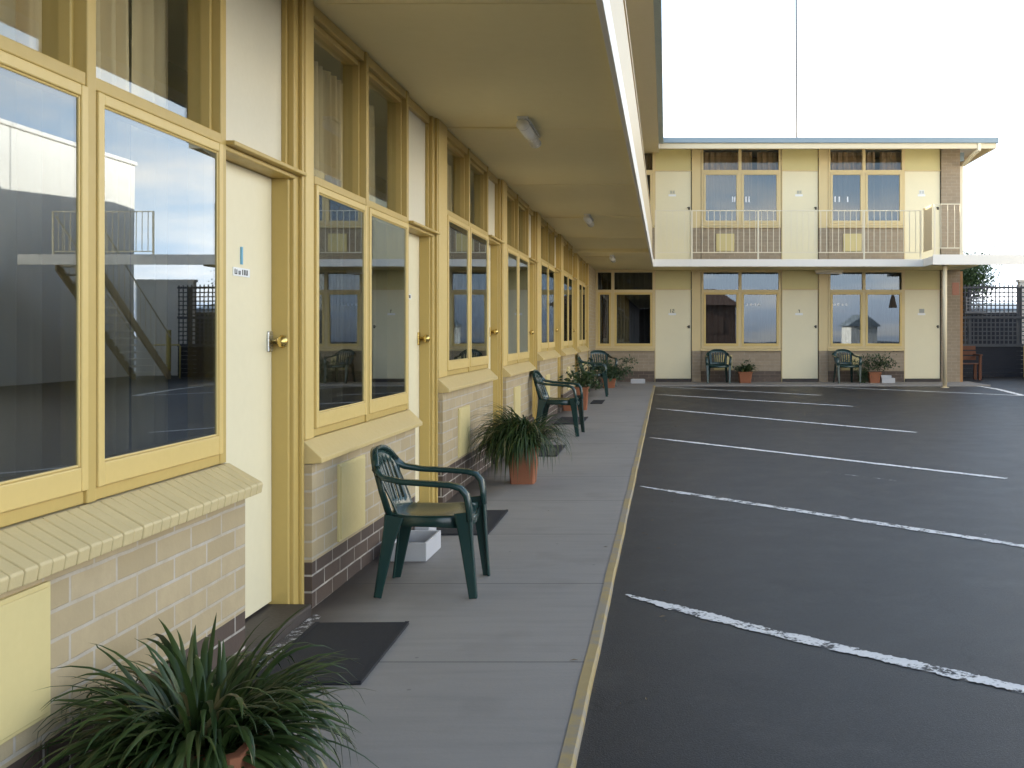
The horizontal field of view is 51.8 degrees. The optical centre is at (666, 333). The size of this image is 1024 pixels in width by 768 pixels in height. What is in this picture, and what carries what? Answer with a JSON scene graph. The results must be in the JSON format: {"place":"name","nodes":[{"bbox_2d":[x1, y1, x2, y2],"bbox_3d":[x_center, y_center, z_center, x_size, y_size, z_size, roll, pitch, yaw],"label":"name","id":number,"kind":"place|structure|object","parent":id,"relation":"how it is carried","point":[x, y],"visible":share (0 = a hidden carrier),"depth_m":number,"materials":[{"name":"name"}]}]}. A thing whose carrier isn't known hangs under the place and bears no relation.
{"place":"outdoors","nodes":[
{"label":"outdoors","id":0,"kind":"place"},
{"bbox_2d":[258,381,987,767],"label":"walkway","id":1,"kind":"structure","parent":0,"point":[488,677],"depth_m":4.68,"materials":[{"name":"concrete"}]},
{"bbox_2d":[22,604,378,767],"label":"potted plant","id":2,"kind":"object","parent":1,"relation":"on","point":[193,710],"visible":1,"depth_m":2.72,"materials":[{"name":"green plant"}]},
{"bbox_2d":[257,614,319,664],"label":"paint flakes","id":3,"kind":"object","parent":1,"relation":"on","point":[309,619],"visible":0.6,"depth_m":4.49,"materials":[{"name":"grey paint"}]},
{"bbox_2d":[252,621,408,684],"bbox_3d":[-1.325,1.272,4.165,0.410,0.014,0.790,0,0,-1],"label":"doormat","id":4,"kind":"object","parent":1,"relation":"on","point":[367,645],"visible":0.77,"depth_m":4.19,"materials":[{"name":"rubber"}]},
{"bbox_2d":[0,0,663,767],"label":"motel wing","id":5,"kind":"structure","parent":1,"relation":"on","point":[244,500],"depth_m":4.82,"materials":[{"name":"beige paint"}]},
{"bbox_2d":[0,0,167,477],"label":"curtain","id":6,"kind":"object","parent":5,"relation":"hanging from","point":[20,275],"visible":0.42,"depth_m":3.57,"materials":[{"name":"fabric"}]},
{"bbox_2d":[0,0,262,594],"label":"window","id":7,"kind":"structure","parent":5,"relation":"in","point":[84,503],"depth_m":3.04,"materials":[{"name":"paint"}]},
{"bbox_2d":[225,161,287,618],"bbox_3d":[-1.773,0.255,4.354,0.123,1.922,0.725,0,0,0],"label":"door","id":8,"kind":"structure","parent":5,"relation":"in","point":[250,341],"depth_m":4.49,"materials":[{"name":"paint"}]},
{"bbox_2d":[314,61,375,408],"bbox_3d":[-1.930,-0.522,5.886,0.077,1.934,1.928,0,0,0],"label":"curtain","id":9,"kind":"object","parent":5,"relation":"hanging from","point":[328,126],"visible":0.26,"depth_m":5.90,"materials":[{"name":"fabric"}]},
{"bbox_2d":[304,5,422,463],"bbox_3d":[-1.713,-0.491,5.833,0.215,2.196,2.003,0,0,0],"label":"window","id":10,"kind":"structure","parent":5,"relation":"in","point":[362,420],"depth_m":5.84,"materials":[{"name":"paint"}]},
{"bbox_2d":[387,227,429,502],"bbox_3d":[-1.773,0.254,7.179,0.123,1.920,0.715,0,0,0],"label":"door","id":11,"kind":"structure","parent":5,"relation":"in","point":[414,334],"depth_m":7.40,"materials":[{"name":"paint"}]},
{"bbox_2d":[447,164,453,359],"bbox_3d":[-1.930,-0.607,8.921,0.078,1.764,1.978,0,0,0],"label":"curtain","id":12,"kind":"object","parent":5,"relation":"hanging from","point":[451,253],"visible":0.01,"depth_m":9.18,"materials":[{"name":"fabric"}]},
{"bbox_2d":[438,130,497,392],"bbox_3d":[-1.713,-0.576,8.778,0.215,2.026,2.233,0,0,0],"label":"window","id":13,"kind":"structure","parent":5,"relation":"in","point":[465,370],"depth_m":8.88,"materials":[{"name":"paint"}]},
{"bbox_2d":[489,245,497,368],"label":"door","id":14,"kind":"structure","parent":5,"relation":"in","point":[495,331],"depth_m":10.54,"materials":[{"name":"paint"}]},
{"bbox_2d":[447,116,540,147],"bbox_3d":[-1.356,-1.539,7.950,0.708,0.102,0.760,0,0,0],"label":"ceiling light","id":15,"kind":"object","parent":5,"relation":"attached to","point":[527,129],"visible":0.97,"depth_m":7.92,"materials":[{"name":"plastic"}]},
{"bbox_2d":[503,186,535,376],"bbox_3d":[-1.713,-0.571,11.754,0.215,2.036,2.103,0,0,0],"label":"window","id":16,"kind":"structure","parent":5,"relation":"in","point":[518,362],"depth_m":11.81,"materials":[{"name":"paint"}]},
{"bbox_2d":[537,218,560,360],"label":"window","id":17,"kind":"structure","parent":5,"relation":"in","point":[548,351],"depth_m":14.80,"materials":[{"name":"paint"}]},
{"bbox_2d":[541,214,593,226],"bbox_3d":[-1.356,-1.539,14.100,0.708,0.102,0.760,0,0,0],"label":"ceiling light","id":18,"kind":"object","parent":5,"relation":"attached to","point":[588,219],"visible":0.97,"depth_m":14.09,"materials":[{"name":"plastic"}]},
{"bbox_2d":[561,239,576,355],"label":"window","id":19,"kind":"structure","parent":5,"relation":"in","point":[568,349],"depth_m":17.89,"materials":[{"name":"paint"}]},
{"bbox_2d":[577,257,589,352],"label":"window","id":20,"kind":"structure","parent":5,"relation":"in","point":[582,347],"depth_m":20.87,"materials":[{"name":"paint"}]},
{"bbox_2d":[579,255,615,262],"bbox_3d":[-1.356,-1.469,20.300,0.708,0.102,0.760,0,0,0],"label":"ceiling light","id":21,"kind":"object","parent":5,"relation":"attached to","point":[612,258],"visible":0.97,"depth_m":20.32,"materials":[{"name":"plastic"}]},
{"bbox_2d":[391,530,440,561],"bbox_3d":[-1.440,1.220,5.980,0.200,0.105,0.380,0,0,0],"label":"hollow block","id":22,"kind":"object","parent":1,"relation":"on","point":[424,545],"depth_m":5.87,"materials":[{"name":"white paint"}]},
{"bbox_2d":[415,527,435,529],"bbox_3d":[-1.475,1.188,6.360,0.090,0.163,0.200,0,0,0],"label":"white block","id":23,"kind":"object","parent":22,"relation":"on","point":[425,528],"depth_m":6.26,"materials":[{"name":"paint"}]},
{"bbox_2d":[370,445,489,598],"bbox_3d":[-1.200,0.922,5.239,0.557,0.718,0.560,0,0,-2],"label":"plastic chair","id":24,"kind":"object","parent":1,"relation":"on","point":[404,516],"visible":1,"depth_m":5.06,"materials":[{"name":"green plastic"}]},
{"bbox_2d":[436,509,507,534],"bbox_3d":[-1.325,1.257,6.940,0.410,0.021,0.840,0,0,0],"label":"doormat","id":25,"kind":"object","parent":1,"relation":"on","point":[494,517],"visible":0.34,"depth_m":6.85,"materials":[{"name":"rubber"}]},
{"bbox_2d":[467,403,580,483],"bbox_3d":[-1.166,0.907,8.691,0.927,0.689,1.171,0,0,0],"label":"potted plant","id":26,"kind":"object","parent":1,"relation":"on","point":[517,440],"visible":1,"depth_m":8.52,"materials":[{"name":"green plant"}]},
{"bbox_2d":[538,444,564,456],"bbox_3d":[-1.310,1.226,10.925,0.420,0.022,0.950,0,0,0],"label":"doormat","id":27,"kind":"object","parent":1,"relation":"on","point":[556,453],"visible":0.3,"depth_m":10.78,"materials":[{"name":"rubber"}]},
{"bbox_2d":[531,369,584,436],"bbox_3d":[-1.327,0.830,12.622,0.613,0.789,0.616,0,0,3],"label":"plastic chair","id":28,"kind":"object","parent":1,"relation":"on","point":[545,401],"visible":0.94,"depth_m":12.42,"materials":[{"name":"green plastic"}]},
{"bbox_2d":[563,405,570,410],"bbox_3d":[-1.530,1.130,16.150,0.168,0.130,0.168,0,0,0],"label":"flower pot","id":29,"kind":"object","parent":1,"relation":"on","point":[566,407],"visible":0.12,"depth_m":16.08,"materials":[{"name":"ceramic"}]},
{"bbox_2d":[554,417,587,424],"bbox_3d":[-1.310,1.200,14.375,0.380,0.022,1.050,0,0,0],"label":"doormat","id":30,"kind":"object","parent":1,"relation":"on","point":[567,420],"visible":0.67,"depth_m":14.19,"materials":[{"name":"rubber"}]},
{"bbox_2d":[558,360,611,409],"bbox_3d":[-1.285,0.800,16.331,0.875,0.787,0.827,0,0,-20],"label":"potted plant","id":31,"kind":"object","parent":1,"relation":"on","point":[586,376],"visible":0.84,"depth_m":16.22,"materials":[{"name":"green plant"}]},
{"bbox_2d":[576,354,608,396],"bbox_3d":[-1.397,0.777,19.549,0.613,0.789,0.616,0,0,-2],"label":"plastic chair","id":32,"kind":"object","parent":1,"relation":"on","point":[604,376],"visible":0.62,"depth_m":19.29,"materials":[{"name":"green plastic"}]},
{"bbox_2d":[590,400,604,403],"bbox_3d":[-1.180,1.173,17.900,0.200,0.021,0.800,0,0,0],"label":"doormat","id":33,"kind":"object","parent":1,"relation":"on","point":[597,401],"visible":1,"depth_m":17.77,"materials":[{"name":"rubber"}]},
{"bbox_2d":[588,350,617,386],"bbox_3d":[-1.433,0.752,22.785,0.616,0.789,0.613,0,0,-20],"label":"plastic chair","id":34,"kind":"object","parent":1,"relation":"on","point":[600,352],"visible":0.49,"depth_m":22.97,"materials":[{"name":"green plastic"}]},
{"bbox_2d":[588,354,637,387],"bbox_3d":[-1.184,0.783,22.080,1.241,0.732,0.714,0,0,-15],"label":"potted plant","id":35,"kind":"object","parent":1,"relation":"on","point":[614,374],"visible":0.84,"depth_m":22.07,"materials":[{"name":"green plant"}]},
{"bbox_2d":[631,379,644,383],"bbox_3d":[-0.650,1.090,23.900,0.330,0.104,0.120,0,0,0],"label":"white block","id":36,"kind":"object","parent":1,"relation":"on","point":[637,381],"depth_m":23.84,"materials":[{"name":"paint"}]},
{"bbox_2d":[705,349,731,383],"bbox_3d":[1.210,0.750,24.157,0.616,0.790,0.613,0,0,0],"label":"plastic chair","id":37,"kind":"object","parent":1,"relation":"on","point":[713,363],"visible":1,"depth_m":24.32,"materials":[{"name":"green plastic"}]},
{"bbox_2d":[731,359,756,382],"bbox_3d":[1.851,0.853,24.246,0.724,0.579,0.820,0,0,0],"label":"potted plant","id":38,"kind":"object","parent":1,"relation":"on","point":[744,372],"visible":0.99,"depth_m":24.06,"materials":[{"name":"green plant"}]},
{"bbox_2d":[832,349,861,383],"bbox_3d":[4.185,0.750,24.157,0.616,0.790,0.613,0,0,-8],"label":"plastic chair","id":39,"kind":"object","parent":1,"relation":"on","point":[838,364],"visible":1,"depth_m":24.28,"materials":[{"name":"green plastic"}]},
{"bbox_2d":[844,351,899,382],"bbox_3d":[4.716,0.788,24.223,1.446,0.787,0.701,0,0,0],"label":"potted plant","id":40,"kind":"object","parent":1,"relation":"on","point":[873,377],"visible":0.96,"depth_m":24.15,"materials":[{"name":"green plant"}]},
{"bbox_2d":[880,378,894,382],"bbox_3d":[5.160,1.085,24.150,0.310,0.115,0.180,0,0,0],"label":"white block","id":41,"kind":"object","parent":1,"relation":"on","point":[887,380],"depth_m":24.06,"materials":[{"name":"paint"}]},
{"bbox_2d":[880,375,891,377],"bbox_3d":[5.120,0.996,24.170,0.240,0.062,0.140,0,0,0],"label":"white block","id":42,"kind":"object","parent":41,"relation":"on","point":[886,376],"depth_m":24.10,"materials":[{"name":"paint"}]},
{"bbox_2d":[576,377,1023,767],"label":"car park ground","id":43,"kind":"structure","parent":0,"point":[716,694],"depth_m":5.38,"materials":[{"name":"black asphalt"}]},
{"bbox_2d":[558,385,654,767],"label":"kerb","id":44,"kind":"structure","parent":43,"relation":"on","point":[571,744],"depth_m":4.30,"materials":[{"name":"yellow paint"}]},
{"bbox_2d":[548,391,889,703],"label":"leaf litter","id":45,"kind":"object","parent":43,"relation":"on","point":[647,534],"visible":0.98,"depth_m":6.70,"materials":[{"name":"brown plant"}]},
{"bbox_2d":[673,387,809,394],"bbox_3d":[1.401,1.179,21.551,4.319,0.022,0.099,0,0,42],"label":"parking line","id":46,"kind":"object","parent":43,"relation":"on","point":[748,391],"visible":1,"depth_m":21.42,"materials":[{"name":"white paint"}]},
{"bbox_2d":[658,394,843,405],"bbox_3d":[1.451,1.200,18.876,4.523,0.024,0.113,0,0,42],"label":"parking line","id":47,"kind":"object","parent":43,"relation":"on","point":[760,400],"visible":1,"depth_m":18.57,"materials":[{"name":"white paint"}]},
{"bbox_2d":[656,408,910,431],"bbox_3d":[1.496,1.229,15.001,0.113,0.029,5.053,0,0,-41],"label":"parking line","id":48,"kind":"object","parent":43,"relation":"on","point":[791,420],"visible":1,"depth_m":14.74,"materials":[{"name":"white paint"}]},
{"bbox_2d":[592,137,1023,381],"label":"motel wing","id":49,"kind":"structure","parent":43,"relation":"on","point":[804,236],"depth_m":24.67,"materials":[{"name":"beige paint"}]},
{"bbox_2d":[598,273,651,342],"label":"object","id":50,"kind":"object","parent":49,"relation":"hanging from","point":[633,318],"visible":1,"depth_m":24.87,"materials":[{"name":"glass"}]},
{"bbox_2d":[595,270,654,350],"bbox_3d":[-0.983,-0.557,24.685,1.415,1.924,0.170,0,0,0],"label":"window","id":51,"kind":"structure","parent":49,"relation":"in","point":[612,345],"depth_m":24.67,"materials":[{"name":"paint"}]},
{"bbox_2d":[644,154,651,197],"bbox_3d":[-0.978,-3.489,24.870,1.445,1.738,0.082,0,0,0],"label":"curtain","id":52,"kind":"object","parent":49,"relation":"hanging from","point":[648,160],"visible":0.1,"depth_m":24.88,"materials":[{"name":"brown fabric"}]},
{"bbox_2d":[646,152,654,227],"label":"window","id":53,"kind":"structure","parent":49,"relation":"in","point":[649,172],"depth_m":24.67,"materials":[{"name":"paint"}]},
{"bbox_2d":[655,290,690,378],"bbox_3d":[0.171,0.010,24.693,0.850,2.111,0.134,0,0,0],"label":"door","id":54,"kind":"structure","parent":49,"relation":"in","point":[672,307],"depth_m":24.70,"materials":[{"name":"paint"}]},
{"bbox_2d":[655,171,690,258],"bbox_3d":[0.171,-2.785,24.693,0.850,2.180,0.134,0,0,0],"label":"door","id":55,"kind":"structure","parent":49,"relation":"in","point":[672,188],"depth_m":24.70,"materials":[{"name":"paint"}]},
{"bbox_2d":[703,273,777,345],"bbox_3d":[1.784,-0.582,24.870,1.932,1.774,0.082,0,0,0],"label":"curtain","id":56,"kind":"object","parent":49,"relation":"hanging from","point":[720,318],"visible":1,"depth_m":24.87,"materials":[{"name":"grey fabric"}]},
{"bbox_2d":[703,152,777,222],"bbox_3d":[1.784,-3.489,24.870,1.932,1.738,0.081,0,0,0],"label":"curtain","id":57,"kind":"object","parent":49,"relation":"hanging from","point":[720,191],"visible":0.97,"depth_m":24.87,"materials":[{"name":"fabric"}]},
{"bbox_2d":[701,270,780,350],"bbox_3d":[1.779,-0.557,24.685,1.902,1.924,0.170,0,0,0],"label":"window","id":58,"kind":"structure","parent":49,"relation":"in","point":[739,345],"depth_m":24.67,"materials":[{"name":"paint"}]},
{"bbox_2d":[701,149,780,227],"bbox_3d":[1.779,-3.464,24.685,1.902,1.888,0.170,0,0,0],"label":"window","id":59,"kind":"structure","parent":49,"relation":"in","point":[739,223],"depth_m":24.67,"materials":[{"name":"paint"}]},
{"bbox_2d":[795,0,797,136],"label":"aerial mast","id":60,"kind":"object","parent":49,"relation":"on","point":[796,65],"visible":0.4,"depth_m":24.59,"materials":[{"name":"metal"}]},
{"bbox_2d":[782,290,817,378],"bbox_3d":[3.192,0.010,24.693,0.851,2.111,0.134,0,0,0],"label":"door","id":61,"kind":"structure","parent":49,"relation":"in","point":[799,307],"depth_m":24.70,"materials":[{"name":"paint"}]},
{"bbox_2d":[782,171,817,258],"bbox_3d":[3.192,-2.785,24.693,0.851,2.180,0.134,0,0,0],"label":"door","id":62,"kind":"structure","parent":49,"relation":"in","point":[799,188],"depth_m":24.70,"materials":[{"name":"paint"}]},
{"bbox_2d":[815,269,842,273],"bbox_3d":[3.850,-1.467,24.500,0.660,0.104,0.100,0,0,0],"label":"batten light","id":63,"kind":"object","parent":49,"relation":"attached to","point":[828,271],"visible":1,"depth_m":24.46,"materials":[{"name":"paint"}]},
{"bbox_2d":[830,152,900,220],"bbox_3d":[4.760,-3.489,24.870,1.840,1.738,0.082,0,0,0],"label":"curtain","id":64,"kind":"object","parent":49,"relation":"hanging from","point":[845,187],"visible":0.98,"depth_m":24.87,"materials":[{"name":"fabric"}]},
{"bbox_2d":[830,273,900,342],"bbox_3d":[4.760,-0.582,24.872,1.840,1.774,0.080,0,0,0],"label":"curtain","id":65,"kind":"object","parent":49,"relation":"hanging from","point":[846,324],"visible":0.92,"depth_m":24.87,"materials":[{"name":"grey fabric"}]},
{"bbox_2d":[828,270,904,350],"bbox_3d":[4.755,-0.557,24.685,1.810,1.924,0.170,0,0,0],"label":"window","id":66,"kind":"structure","parent":49,"relation":"in","point":[863,345],"depth_m":24.67,"materials":[{"name":"paint"}]},
{"bbox_2d":[828,149,904,227],"bbox_3d":[4.755,-3.464,24.685,1.810,1.888,0.170,0,0,0],"label":"window","id":67,"kind":"structure","parent":49,"relation":"in","point":[863,173],"depth_m":24.67,"materials":[{"name":"paint"}]},
{"bbox_2d":[885,295,897,342],"bbox_3d":[5.400,0.100,24.820,0.320,2.080,0.320,0,0,0],"label":"floor lamp","id":68,"kind":"object","parent":49,"relation":"in","point":[891,301],"visible":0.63,"depth_m":24.71,"materials":[{"name":"metal"}]},
{"bbox_2d":[905,290,939,378],"bbox_3d":[6.105,0.010,24.693,0.840,2.111,0.134,0,0,0],"label":"door","id":69,"kind":"structure","parent":49,"relation":"in","point":[922,307],"depth_m":24.70,"materials":[{"name":"paint"}]},
{"bbox_2d":[905,171,939,258],"bbox_3d":[6.105,-2.785,24.693,0.840,2.180,0.134,0,0,0],"label":"door","id":70,"kind":"structure","parent":49,"relation":"in","point":[922,188],"depth_m":24.70,"materials":[{"name":"paint"}]},
{"bbox_2d":[655,385,990,385],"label":"back kerb","id":71,"kind":"structure","parent":43,"relation":"on","point":[821,385],"depth_m":23.12,"materials":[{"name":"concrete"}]},
{"bbox_2d":[625,594,1023,692],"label":"parking line","id":72,"kind":"object","parent":43,"relation":"on","point":[905,662],"visible":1,"depth_m":4.30,"materials":[{"name":"white paint"}]},
{"bbox_2d":[650,437,1005,478],"bbox_3d":[1.401,1.261,10.821,0.113,0.026,4.640,0,0,-44],"label":"parking line","id":73,"kind":"object","parent":43,"relation":"on","point":[840,459],"visible":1,"depth_m":10.43,"materials":[{"name":"white paint"}]},
{"bbox_2d":[641,486,1023,547],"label":"parking line","id":74,"kind":"object","parent":43,"relation":"on","point":[900,526],"visible":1,"depth_m":7.16,"materials":[{"name":"white paint"}]},
{"bbox_2d":[836,387,1023,395],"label":"parking line","id":75,"kind":"object","parent":43,"relation":"on","point":[932,391],"visible":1,"depth_m":21.25,"materials":[{"name":"white paint"}]},
{"bbox_2d":[940,265,948,387],"bbox_3d":[6.080,-0.269,22.620,0.150,2.891,0.150,0,0,0],"label":"support post","id":76,"kind":"object","parent":43,"relation":"on","point":[944,326],"visible":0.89,"depth_m":22.58,"materials":[{"name":"beige metal"}]},
{"bbox_2d":[963,346,982,379],"bbox_3d":[7.130,0.740,26.400,1.680,0.860,0.600,0,0,0],"label":"garden bench","id":77,"kind":"object","parent":43,"relation":"on","point":[973,358],"visible":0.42,"depth_m":26.63,"materials":[{"name":"red wood"}]},
{"bbox_2d":[960,246,1011,343],"bbox_3d":[9.013,-0.770,31.058,2.559,3.914,2.619,0,0,0],"label":"tree","id":78,"kind":"object","parent":43,"relation":"on","point":[970,277],"visible":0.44,"depth_m":30.61,"materials":[{"name":"green plant"}]},
{"bbox_2d":[966,303,1015,343],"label":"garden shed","id":79,"kind":"structure","parent":43,"relation":"on","point":[993,329],"depth_m":32.00,"materials":[{"name":"grey metal"}]},
{"bbox_2d":[963,284,1023,376],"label":"lattice fence","id":80,"kind":"object","parent":43,"relation":"on","point":[1002,360],"visible":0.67,"depth_m":28.30,"materials":[{"name":"paint"}]},
{"bbox_2d":[979,386,1021,395],"bbox_3d":[6.956,1.179,21.710,0.326,0.023,3.428,0,0,0],"label":"parking line","id":81,"kind":"object","parent":43,"relation":"on","point":[1002,390],"visible":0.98,"depth_m":21.58,"materials":[{"name":"white paint"}]},
{"bbox_2d":[1016,279,1023,343],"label":"boundary wall","id":82,"kind":"structure","parent":43,"relation":"on","point":[1020,282],"depth_m":29.30,"materials":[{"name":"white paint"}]},
{"bbox_2d":[1023,346,1023,377],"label":"handrail","id":83,"kind":"object","parent":43,"relation":"on","point":[1023,361],"visible":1,"depth_m":27.30,"materials":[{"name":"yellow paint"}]},
{"bbox_2d":[662,0,1023,303],"label":"sky","id":84,"kind":"structure","parent":0,"point":[866,68],"materials":[{"name":"white"}]}
]}

